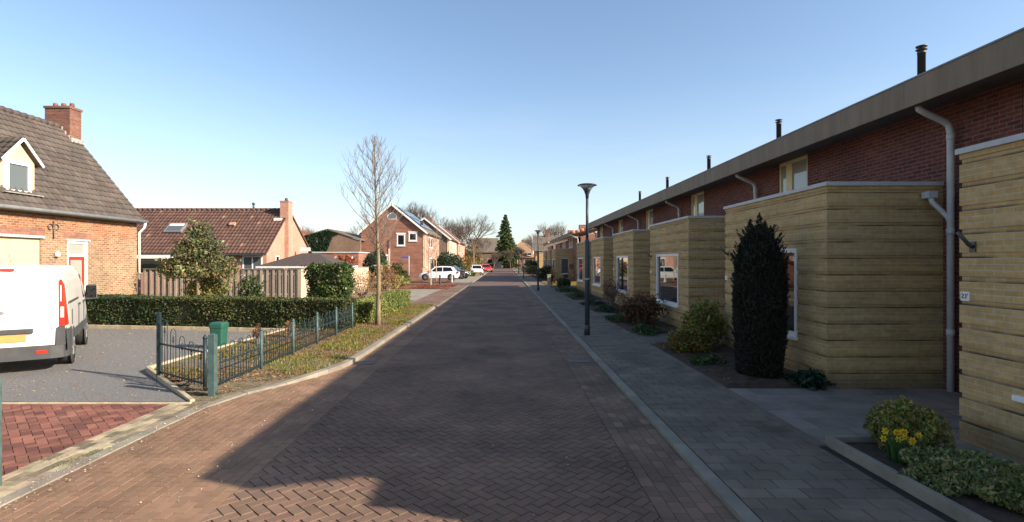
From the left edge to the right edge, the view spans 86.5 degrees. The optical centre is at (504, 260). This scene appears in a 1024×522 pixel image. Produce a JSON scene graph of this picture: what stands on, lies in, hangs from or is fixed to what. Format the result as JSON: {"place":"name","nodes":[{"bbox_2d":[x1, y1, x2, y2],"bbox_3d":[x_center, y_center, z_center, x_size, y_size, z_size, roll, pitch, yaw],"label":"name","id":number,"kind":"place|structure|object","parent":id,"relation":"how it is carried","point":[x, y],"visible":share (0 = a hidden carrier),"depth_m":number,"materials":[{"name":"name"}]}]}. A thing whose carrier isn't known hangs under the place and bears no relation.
{"place":"outdoors","nodes":[
{"label":"outdoors","id":0,"kind":"place"},
{"bbox_2d":[0,402,200,497],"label":"driveway","id":1,"kind":"structure","parent":0,"point":[36,434],"depth_m":6.54,"materials":[{"name":"red brick"}]},
{"bbox_2d":[0,378,1,485],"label":"gate post","id":2,"kind":"object","parent":1,"relation":"on","point":[0,432],"visible":0.82,"depth_m":4.95,"materials":[{"name":"teal paint"}]},
{"bbox_2d":[0,328,268,401],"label":"gravel forecourt","id":3,"kind":"structure","parent":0,"point":[24,374],"depth_m":10.11,"materials":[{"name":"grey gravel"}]},
{"bbox_2d":[0,254,96,362],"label":"parked van","id":4,"kind":"object","parent":3,"relation":"on","point":[43,312],"visible":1,"depth_m":9.99,"materials":[{"name":"metal"}]},
{"bbox_2d":[0,330,267,398],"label":"fallen leaves","id":5,"kind":"object","parent":3,"relation":"on","point":[103,357],"visible":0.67,"depth_m":10.74,"materials":[{"name":"brown plant"}]},
{"bbox_2d":[88,325,283,331],"bbox_3d":[-9.705,2.024,16.215,7.065,0.152,0.070,0,0,8],"label":"edging","id":6,"kind":"object","parent":3,"relation":"on","point":[169,327],"visible":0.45,"depth_m":16.20,"materials":[{"name":"beige concrete"}]},
{"bbox_2d":[146,328,284,401],"bbox_3d":[-6.197,2.024,11.792,1.608,0.151,8.288,0,0,-12],"label":"edging","id":7,"kind":"object","parent":3,"relation":"on","point":[151,371],"visible":0.33,"depth_m":9.37,"materials":[{"name":"beige concrete"}]},
{"bbox_2d":[209,322,228,345],"bbox_3d":[-6.720,1.745,12.800,0.344,0.610,0.324,0,0,0],"label":"wheelie bin","id":8,"kind":"object","parent":3,"relation":"on","point":[220,329],"visible":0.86,"depth_m":12.66,"materials":[{"name":"green plastic"}]},
{"bbox_2d":[85,293,357,329],"bbox_3d":[-8.962,1.536,16.707,9.138,1.027,1.081,0,0,8],"label":"clipped hedge","id":9,"kind":"object","parent":3,"relation":"on","point":[200,311],"visible":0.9,"depth_m":16.38,"materials":[{"name":"green plant"}]},
{"bbox_2d":[154,303,432,405],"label":"verge","id":10,"kind":"structure","parent":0,"point":[201,397],"depth_m":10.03,"materials":[{"name":"green plant"}]},
{"bbox_2d":[156,312,207,391],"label":"garden gate","id":11,"kind":"structure","parent":10,"relation":"on","point":[159,346],"depth_m":9.06,"materials":[{"name":"green metal"}]},
{"bbox_2d":[208,333,217,395],"bbox_3d":[-4.425,1.583,8.250,0.100,0.975,0.100,0,0,0],"label":"gate post","id":12,"kind":"object","parent":10,"relation":"on","point":[212,364],"visible":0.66,"depth_m":8.20,"materials":[{"name":"teal metal"}]},
{"bbox_2d":[219,302,352,384],"bbox_3d":[-4.455,1.630,12.231,0.066,0.840,7.602,0,0,0],"label":"iron fence","id":13,"kind":"object","parent":10,"relation":"on","point":[294,335],"visible":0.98,"depth_m":10.95,"materials":[{"name":"metal"}]},
{"bbox_2d":[163,305,432,391],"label":"fallen leaves","id":14,"kind":"object","parent":10,"relation":"on","point":[353,351],"visible":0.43,"depth_m":11.82,"materials":[{"name":"brown plant"}]},
{"bbox_2d":[335,132,411,324],"bbox_3d":[-4.019,-0.931,17.011,2.311,5.969,2.132,0,0,0],"label":"young tree","id":15,"kind":"object","parent":10,"relation":"on","point":[376,217],"visible":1,"depth_m":16.85,"materials":[{"name":"brown plant"}]},
{"bbox_2d":[354,289,410,322],"bbox_3d":[-4.670,1.636,20.981,1.030,0.828,7.524,0,0,0],"label":"clipped hedge","id":16,"kind":"object","parent":10,"relation":"on","point":[393,300],"visible":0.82,"depth_m":19.32,"materials":[{"name":"green plant"}]},
{"bbox_2d":[141,265,523,295],"bbox_3d":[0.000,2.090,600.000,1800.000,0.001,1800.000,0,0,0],"label":"ground","id":17,"kind":"structure","parent":0,"point":[410,282],"depth_m":52.88,"materials":[{"name":"grey brick"}]},
{"bbox_2d":[0,103,148,295],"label":"brick house","id":18,"kind":"structure","parent":17,"relation":"on","point":[64,200],"depth_m":21.95,"materials":[{"name":"brick"}]},
{"bbox_2d":[0,236,38,264],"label":"garage door","id":19,"kind":"structure","parent":18,"relation":"in","point":[22,250],"depth_m":19.04,"materials":[{"name":"beige paint"}]},
{"bbox_2d":[69,257,84,285],"bbox_3d":[-16.922,0.915,21.515,0.095,2.170,0.810,0,0,0],"label":"door","id":20,"kind":"structure","parent":18,"relation":"in","point":[77,262],"depth_m":21.66,"materials":[{"name":"red paint"}]},
{"bbox_2d":[2,402,191,403],"bbox_3d":[-8.750,2.064,7.815,8.494,0.072,0.070,0,0,0],"label":"edging","id":21,"kind":"object","parent":17,"relation":"on","point":[96,402],"visible":0.49,"depth_m":7.81,"materials":[{"name":"beige concrete"}]},
{"bbox_2d":[143,269,297,297],"bbox_3d":[-14.575,1.222,28.047,8.130,1.655,0.185,0,0,0],"label":"wooden fence","id":22,"kind":"object","parent":17,"relation":"on","point":[266,274],"visible":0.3,"depth_m":28.00,"materials":[{"name":"brown wood"}]},
{"bbox_2d":[135,198,311,293],"bbox_3d":[-19.878,-1.125,37.900,12.256,6.350,9.000,0,0,0],"label":"brick bungalow","id":23,"kind":"object","parent":17,"relation":"on","point":[253,237],"visible":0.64,"depth_m":35.80,"materials":[{"name":"brown tile"}]},
{"bbox_2d":[137,259,166,273],"bbox_3d":[-22.400,0.350,33.985,2.600,0.900,0.030,0,0,0],"label":"window","id":24,"kind":"structure","parent":23,"relation":"in","point":[146,264],"depth_m":33.99,"materials":[{"name":"grey glass"}]},
{"bbox_2d":[241,255,263,275],"bbox_3d":[-15.750,0.235,33.970,1.410,1.380,0.080,0,0,0],"label":"window","id":25,"kind":"structure","parent":23,"relation":"in","point":[250,262],"depth_m":33.99,"materials":[{"name":"white paint"}]},
{"bbox_2d":[256,253,357,295],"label":"garden pavilion","id":26,"kind":"structure","parent":17,"relation":"on","point":[297,261],"depth_m":32.99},
{"bbox_2d":[312,252,369,266],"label":"flat roof annex","id":27,"kind":"object","parent":17,"relation":"on","point":[359,257],"visible":0.1,"depth_m":54.00,"materials":[{"name":"red brick"}]},
{"bbox_2d":[334,252,356,263],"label":"red shrub","id":28,"kind":"object","parent":17,"relation":"on","point":[348,258],"visible":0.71,"depth_m":47.77,"materials":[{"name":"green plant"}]},
{"bbox_2d":[411,271,485,280],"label":"front yards","id":29,"kind":"structure","parent":17,"relation":"on","point":[471,278],"depth_m":59.70,"materials":[{"name":"grey concrete"}]},
{"bbox_2d":[304,229,364,251],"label":"ivy building","id":30,"kind":"structure","parent":29,"relation":"on","point":[328,240],"depth_m":60.00,"materials":[{"name":"brown brick"}]},
{"bbox_2d":[400,202,440,225],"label":"bare tree","id":31,"kind":"object","parent":29,"relation":"on","point":[414,211],"visible":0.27,"depth_m":107.87,"materials":[{"name":"plant"}]},
{"bbox_2d":[427,227,441,280],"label":"young tree","id":32,"kind":"object","parent":29,"relation":"on","point":[436,240],"visible":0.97,"depth_m":55.49,"materials":[{"name":"brown plant"}]},
{"bbox_2d":[418,266,459,279],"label":"parked car","id":33,"kind":"object","parent":29,"relation":"on","point":[445,271],"visible":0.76,"depth_m":57.48,"materials":[{"name":"white metal"}]},
{"bbox_2d":[433,251,462,268],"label":"round shrub","id":34,"kind":"object","parent":29,"relation":"on","point":[443,260],"visible":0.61,"depth_m":67.50,"materials":[{"name":"green plant"}]},
{"bbox_2d":[435,265,470,278],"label":"parked car","id":35,"kind":"object","parent":29,"relation":"on","point":[464,274],"visible":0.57,"depth_m":61.49,"materials":[{"name":"silver metal"}]},
{"bbox_2d":[444,218,475,240],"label":"bare tree","id":36,"kind":"object","parent":29,"relation":"on","point":[457,231],"visible":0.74,"depth_m":119.72,"materials":[{"name":"brown plant"}]},
{"bbox_2d":[462,239,480,264],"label":"thicket","id":37,"kind":"object","parent":29,"relation":"on","point":[468,251],"visible":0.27,"depth_m":115.41,"materials":[{"name":"brown plant"}]},
{"bbox_2d":[450,211,495,253],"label":"bare tree","id":38,"kind":"object","parent":29,"relation":"on","point":[482,224],"visible":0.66,"depth_m":127.35,"materials":[{"name":"plant"}]},
{"bbox_2d":[469,265,483,274],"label":"parked car","id":39,"kind":"object","parent":29,"relation":"on","point":[477,269],"visible":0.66,"depth_m":78.17,"materials":[{"name":"white metal"}]},
{"bbox_2d":[463,235,492,253],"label":"bare tree","id":40,"kind":"object","parent":29,"relation":"on","point":[479,242],"visible":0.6,"depth_m":140.62,"materials":[{"name":"brown plant"}]},
{"bbox_2d":[474,238,498,264],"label":"brick house","id":41,"kind":"structure","parent":17,"relation":"on","point":[487,253],"depth_m":168.48,"materials":[{"name":"grey tile"}]},
{"bbox_2d":[490,215,520,267],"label":"conifer","id":42,"kind":"object","parent":17,"relation":"on","point":[506,241],"visible":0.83,"depth_m":156.80,"materials":[{"name":"green plant"}]},
{"bbox_2d":[513,240,533,267],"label":"hipped house","id":43,"kind":"structure","parent":17,"relation":"on","point":[530,255],"depth_m":163.00,"materials":[{"name":"orange brick"}]},
{"bbox_2d":[531,229,567,260],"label":"tile roofed house","id":44,"kind":"structure","parent":17,"relation":"on","point":[542,241],"depth_m":101.17,"materials":[{"name":"white paint"}]},
{"bbox_2d":[537,222,567,235],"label":"bare tree","id":45,"kind":"object","parent":17,"relation":"on","point":[557,227],"visible":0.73,"depth_m":134.42,"materials":[{"name":"brown plant"}]},
{"bbox_2d":[551,228,596,280],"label":"terrace house","id":46,"kind":"structure","parent":17,"relation":"on","point":[564,261],"depth_m":54.80,"materials":[{"name":"yellow brick"}]},
{"bbox_2d":[576,191,641,292],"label":"terrace house","id":47,"kind":"structure","parent":17,"relation":"on","point":[603,230],"depth_m":36.52,"materials":[{"name":"yellow brick"}]},
{"bbox_2d":[577,258,582,281],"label":"window","id":48,"kind":"structure","parent":47,"relation":"in","point":[580,260],"depth_m":36.90,"materials":[{"name":"glass"}]},
{"bbox_2d":[590,177,668,299],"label":"terrace house","id":49,"kind":"structure","parent":17,"relation":"on","point":[602,265],"depth_m":29.51,"materials":[{"name":"beige wood"}]},
{"bbox_2d":[592,257,600,286],"bbox_3d":[5.115,0.580,30.105,0.170,1.600,2.430,0,0,0],"label":"window","id":50,"kind":"structure","parent":49,"relation":"in","point":[596,260],"depth_m":30.48,"materials":[{"name":"clear glass"}]},
{"bbox_2d":[541,282,722,385],"bbox_3d":[3.450,2.042,30.350,0.100,0.117,43.294,0,0,0],"label":"edging","id":51,"kind":"object","parent":17,"relation":"on","point":[707,378],"visible":0.41,"depth_m":11.81,"materials":[{"name":"concrete"}]},
{"bbox_2d":[511,268,761,521],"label":"kerb","id":52,"kind":"structure","parent":17,"relation":"on","point":[736,507],"depth_m":5.94,"materials":[{"name":"concrete"}]},
{"bbox_2d":[610,155,711,303],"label":"terrace house","id":53,"kind":"structure","parent":17,"relation":"on","point":[631,264],"depth_m":22.76,"materials":[{"name":"beige wood"}]},
{"bbox_2d":[616,256,628,293],"bbox_3d":[5.115,0.580,23.625,0.170,1.600,2.430,0,0,0],"label":"window","id":54,"kind":"structure","parent":53,"relation":"in","point":[622,265],"depth_m":23.76,"materials":[{"name":"clear glass"}]},
{"bbox_2d":[646,209,652,228],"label":"window","id":55,"kind":"structure","parent":53,"relation":"in","point":[649,214],"depth_m":26.14,"materials":[{"name":"glass"}]},
{"bbox_2d":[646,119,782,332],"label":"terrace house","id":56,"kind":"structure","parent":17,"relation":"on","point":[687,261],"depth_m":16.02,"materials":[{"name":"beige wood"}]},
{"bbox_2d":[656,254,678,307],"bbox_3d":[5.115,0.580,17.145,0.170,1.600,2.430,0,0,0],"label":"window","id":57,"kind":"structure","parent":56,"relation":"in","point":[667,276],"depth_m":17.10,"materials":[{"name":"clear glass"}]},
{"bbox_2d":[692,191,703,215],"bbox_3d":[6.995,-1.850,19.595,0.070,1.200,1.310,0,0,0],"label":"window","id":58,"kind":"structure","parent":56,"relation":"in","point":[698,198],"depth_m":19.61,"materials":[{"name":"glass"}]},
{"bbox_2d":[717,386,826,446],"bbox_3d":[3.450,2.046,7.300,0.100,0.108,2.794,0,0,0],"label":"edging","id":59,"kind":"object","parent":17,"relation":"on","point":[815,441],"visible":0.48,"depth_m":6.88,"materials":[{"name":"concrete"}]},
{"bbox_2d":[720,44,954,388],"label":"terrace house","id":60,"kind":"structure","parent":17,"relation":"on","point":[851,213],"depth_m":8.63,"materials":[{"name":"beige wood"}]},
{"bbox_2d":[780,248,797,339],"bbox_3d":[5.115,0.580,10.665,0.170,1.600,2.430,0,0,0],"label":"window","id":61,"kind":"structure","parent":60,"relation":"in","point":[792,264],"depth_m":9.70,"materials":[{"name":"white paint"}]},
{"bbox_2d":[779,154,807,192],"bbox_3d":[6.995,-1.850,13.115,0.070,1.200,1.310,0,0,0],"label":"window","id":62,"kind":"structure","parent":60,"relation":"in","point":[793,174],"depth_m":13.15,"materials":[{"name":"glass"}]},
{"bbox_2d":[728,388,1022,503],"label":"terrace","id":63,"kind":"structure","parent":17,"relation":"on","point":[819,414],"depth_m":7.54,"materials":[{"name":"concrete"}]},
{"bbox_2d":[825,435,991,521],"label":"planter edge","id":64,"kind":"object","parent":63,"relation":"on","point":[954,510],"visible":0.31,"depth_m":4.82,"materials":[{"name":"concrete"}]},
{"bbox_2d":[844,442,1023,521],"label":"planter soil","id":65,"kind":"structure","parent":64,"relation":"in","point":[992,512],"depth_m":4.43,"materials":[{"name":"brown soil"}]},
{"bbox_2d":[873,428,928,465],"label":"daffodils","id":66,"kind":"object","parent":65,"relation":"on","point":[894,451],"visible":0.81,"depth_m":5.28,"materials":[{"name":"yellow plant"}]},
{"bbox_2d":[863,395,955,455],"bbox_3d":[4.210,1.731,5.695,0.720,0.644,0.764,0,0,0],"label":"variegated bush","id":67,"kind":"object","parent":65,"relation":"on","point":[901,412],"visible":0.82,"depth_m":5.54,"materials":[{"name":"green plant"}]},
{"bbox_2d":[894,445,1019,497],"bbox_3d":[4.056,1.883,4.834,1.145,0.354,0.810,0,0,0],"label":"variegated bush","id":68,"kind":"object","parent":65,"relation":"on","point":[943,471],"visible":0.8,"depth_m":4.75,"materials":[{"name":"green plant"}]},
{"bbox_2d":[969,462,1023,514],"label":"variegated bush","id":69,"kind":"object","parent":65,"relation":"on","point":[1007,489],"visible":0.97,"depth_m":4.33,"materials":[{"name":"green plant"}]},
{"bbox_2d":[241,285,466,305],"bbox_3d":[-9.560,2.064,35.344,12.880,0.035,20.907,0,0,0],"label":"parking bay","id":70,"kind":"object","parent":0,"point":[435,297],"visible":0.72,"depth_m":33.27,"materials":[{"name":"brick"}]},
{"bbox_2d":[0,269,738,521],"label":"road","id":71,"kind":"structure","parent":0,"point":[499,348],"depth_m":5.92,"materials":[{"name":"brick"}]},
{"bbox_2d":[0,306,434,507],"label":"kerb","id":72,"kind":"structure","parent":71,"relation":"on","point":[38,484],"depth_m":7.31,"materials":[{"name":"concrete"}]},
{"bbox_2d":[348,288,408,298],"bbox_3d":[-8.300,2.016,32.300,4.940,0.001,16.356,0,0,-9],"label":"garden bed","id":73,"kind":"object","parent":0,"point":[368,294],"depth_m":34.28,"materials":[{"name":"soil"}]},
{"bbox_2d":[298,267,368,297],"bbox_3d":[-9.775,1.218,31.910,0.192,1.665,8.047,0,0,11],"label":"wooden fence","id":74,"kind":"object","parent":73,"relation":"on","point":[302,289],"visible":0.17,"depth_m":28.45,"materials":[{"name":"brown wood"}]},
{"bbox_2d":[349,270,394,297],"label":"bare bush","id":75,"kind":"object","parent":73,"relation":"on","point":[360,294],"visible":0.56,"depth_m":28.79,"materials":[{"name":"brown plant"}]},
{"bbox_2d":[372,263,402,290],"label":"bare bush","id":76,"kind":"object","parent":73,"relation":"on","point":[392,274],"visible":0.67,"depth_m":36.28,"materials":[{"name":"brown plant"}]},
{"bbox_2d":[357,203,438,278],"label":"gabled house","id":77,"kind":"structure","parent":0,"point":[407,239],"depth_m":62.00,"materials":[{"name":"red brick"}]},
{"bbox_2d":[421,217,457,259],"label":"gabled house","id":78,"kind":"structure","parent":0,"point":[447,242],"depth_m":80.00,"materials":[{"name":"brown brick"}]},
{"bbox_2d":[371,268,509,285],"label":"side street","id":79,"kind":"structure","parent":0,"point":[462,284],"depth_m":49.66,"materials":[{"name":"brown brick"}]},
{"bbox_2d":[370,280,457,288],"bbox_3d":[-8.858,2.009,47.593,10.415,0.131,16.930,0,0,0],"label":"fallen leaves","id":80,"kind":"object","parent":79,"relation":"on","point":[431,287],"visible":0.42,"depth_m":44.37,"materials":[{"name":"red plant"}]},
{"bbox_2d":[362,246,386,277],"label":"dark evergreen","id":81,"kind":"object","parent":80,"relation":"on","point":[369,258],"visible":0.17,"depth_m":44.62,"materials":[{"name":"green plant"}]},
{"bbox_2d":[367,253,385,281],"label":"dark evergreen","id":82,"kind":"object","parent":80,"relation":"on","point":[373,263],"visible":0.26,"depth_m":42.19,"materials":[{"name":"green plant"}]},
{"bbox_2d":[390,262,411,280],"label":"laurel","id":83,"kind":"object","parent":80,"relation":"on","point":[401,270],"visible":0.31,"depth_m":42.77,"materials":[{"name":"green plant"}]},
{"bbox_2d":[438,225,465,258],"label":"gabled house","id":84,"kind":"structure","parent":0,"point":[460,247],"depth_m":99.82,"materials":[{"name":"beige brick"}]},
{"bbox_2d":[0,0,1023,252],"label":"sky","id":85,"kind":"structure","parent":0,"point":[496,109],"materials":[{"name":"blue"}]},
{"bbox_2d":[539,230,592,267],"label":"terrace house","id":86,"kind":"structure","parent":0,"point":[541,255],"depth_m":80.23,"materials":[{"name":"yellow brick"}]},
{"bbox_2d":[543,225,595,273],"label":"terrace house","id":87,"kind":"structure","parent":0,"point":[557,247],"depth_m":69.55,"materials":[{"name":"brown brick"}]},
{"bbox_2d":[547,230,596,265],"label":"terrace house","id":88,"kind":"structure","parent":0,"point":[549,253],"depth_m":63.00,"materials":[{"name":"brown brick"}]},
{"bbox_2d":[519,268,807,387],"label":"garden soil","id":89,"kind":"structure","parent":0,"point":[740,381],"depth_m":10.13,"materials":[{"name":"brown soil"}]},
{"bbox_2d":[535,265,552,279],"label":"shrub","id":90,"kind":"object","parent":89,"relation":"on","point":[545,270],"visible":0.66,"depth_m":56.64,"materials":[{"name":"green plant"}]},
{"bbox_2d":[556,278,570,287],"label":"ball shrub","id":91,"kind":"object","parent":89,"relation":"on","point":[561,282],"visible":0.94,"depth_m":39.78,"materials":[{"name":"green plant"}]},
{"bbox_2d":[595,304,617,312],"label":"ground plant","id":92,"kind":"object","parent":89,"relation":"on","point":[604,307],"visible":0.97,"depth_m":21.33,"materials":[{"name":"green plant"}]},
{"bbox_2d":[601,277,623,305],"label":"bare shrub","id":93,"kind":"object","parent":89,"relation":"on","point":[612,295],"visible":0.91,"depth_m":23.20,"materials":[{"name":"brown plant"}]},
{"bbox_2d":[605,313,632,322],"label":"ground plant","id":94,"kind":"object","parent":89,"relation":"on","point":[611,318],"visible":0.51,"depth_m":17.71,"materials":[{"name":"green plant"}]},
{"bbox_2d":[613,289,668,324],"bbox_3d":[4.186,1.456,17.074,1.434,1.200,1.590,0,0,-45],"label":"hydrangea","id":95,"kind":"object","parent":89,"relation":"on","point":[636,306],"visible":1,"depth_m":16.78,"materials":[{"name":"brown plant"}]},
{"bbox_2d":[632,323,663,335],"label":"ground plant","id":96,"kind":"object","parent":89,"relation":"on","point":[647,329],"visible":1,"depth_m":14.90,"materials":[{"name":"green plant"}]},
{"bbox_2d":[577,298,767,383],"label":"fallen leaves","id":97,"kind":"object","parent":89,"relation":"on","point":[689,354],"visible":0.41,"depth_m":11.21,"materials":[{"name":"brown plant"}]},
{"bbox_2d":[662,323,720,352],"bbox_3d":[4.083,1.719,11.894,1.201,0.676,1.187,0,0,0],"label":"shrub","id":98,"kind":"object","parent":89,"relation":"on","point":[686,337],"visible":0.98,"depth_m":11.68,"materials":[{"name":"green plant"}]},
{"bbox_2d":[680,298,728,344],"bbox_3d":[4.657,1.460,12.620,1.128,1.188,1.119,0,0,0],"label":"shrub","id":99,"kind":"object","parent":89,"relation":"on","point":[705,317],"visible":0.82,"depth_m":12.38,"materials":[{"name":"green plant"}]},
{"bbox_2d":[687,353,726,365],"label":"ground plant","id":100,"kind":"object","parent":89,"relation":"on","point":[708,359],"visible":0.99,"depth_m":10.37,"materials":[{"name":"green plant"}]},
{"bbox_2d":[729,212,791,377],"bbox_3d":[4.380,0.604,9.353,0.978,2.892,0.968,0,0,0],"label":"columnar yew","id":101,"kind":"object","parent":89,"relation":"on","point":[760,306],"visible":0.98,"depth_m":9.07,"materials":[{"name":"green plant"}]},
{"bbox_2d":[777,368,836,390],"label":"ground plant","id":102,"kind":"object","parent":89,"relation":"on","point":[811,379],"visible":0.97,"depth_m":8.59,"materials":[{"name":"green plant"}]},
{"bbox_2d":[632,333,724,344],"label":"garden path","id":103,"kind":"structure","parent":0,"point":[657,338],"depth_m":14.24,"materials":[{"name":"grey concrete"}]},
{"bbox_2d":[512,268,956,521],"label":"sidewalk","id":104,"kind":"structure","parent":0,"point":[762,467],"depth_m":5.81,"materials":[{"name":"concrete"}]},
{"bbox_2d":[535,230,540,290],"bbox_3d":[2.280,-0.050,37.000,0.530,4.110,0.530,0,0,0],"label":"street lamp","id":105,"kind":"object","parent":104,"relation":"on","point":[538,231],"visible":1,"depth_m":36.95,"materials":[{"name":"metal"}]},
{"bbox_2d":[577,183,596,334],"bbox_3d":[2.240,-0.050,14.750,0.530,4.110,0.530,0,0,0],"label":"street lamp","id":106,"kind":"object","parent":104,"relation":"on","point":[586,187],"visible":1,"depth_m":14.69,"materials":[{"name":"metal"}]},
{"bbox_2d":[903,27,1023,464],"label":"terrace house","id":107,"kind":"structure","parent":0,"point":[982,87],"depth_m":5.93,"materials":[{"name":"yellow brick"}]},
{"label":"garden lawn","id":108,"kind":"structure","parent":0,"visible":0},
{"bbox_2d":[151,218,242,295],"bbox_3d":[-14.080,0.028,25.055,3.433,4.048,2.957,0,0,32],"label":"evergreen tree","id":109,"kind":"object","parent":108,"relation":"on","point":[197,253],"visible":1,"depth_m":24.73,"materials":[{"name":"green plant"}]},
{"bbox_2d":[181,277,233,295],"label":"garden shrub","id":110,"kind":"object","parent":108,"relation":"on","point":[212,288],"visible":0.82,"depth_m":25.36,"materials":[{"name":"green plant"}]},
{"bbox_2d":[234,273,267,296],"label":"garden shrub","id":111,"kind":"object","parent":108,"relation":"on","point":[253,290],"visible":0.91,"depth_m":26.48,"materials":[{"name":"green plant"}]},
{"bbox_2d":[301,259,356,298],"bbox_3d":[-5.920,0.983,18.352,1.834,2.135,1.554,0,0,0],"label":"clipped bush","id":112,"kind":"object","parent":108,"relation":"on","point":[333,280],"visible":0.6,"depth_m":17.97,"materials":[{"name":"green plant"}]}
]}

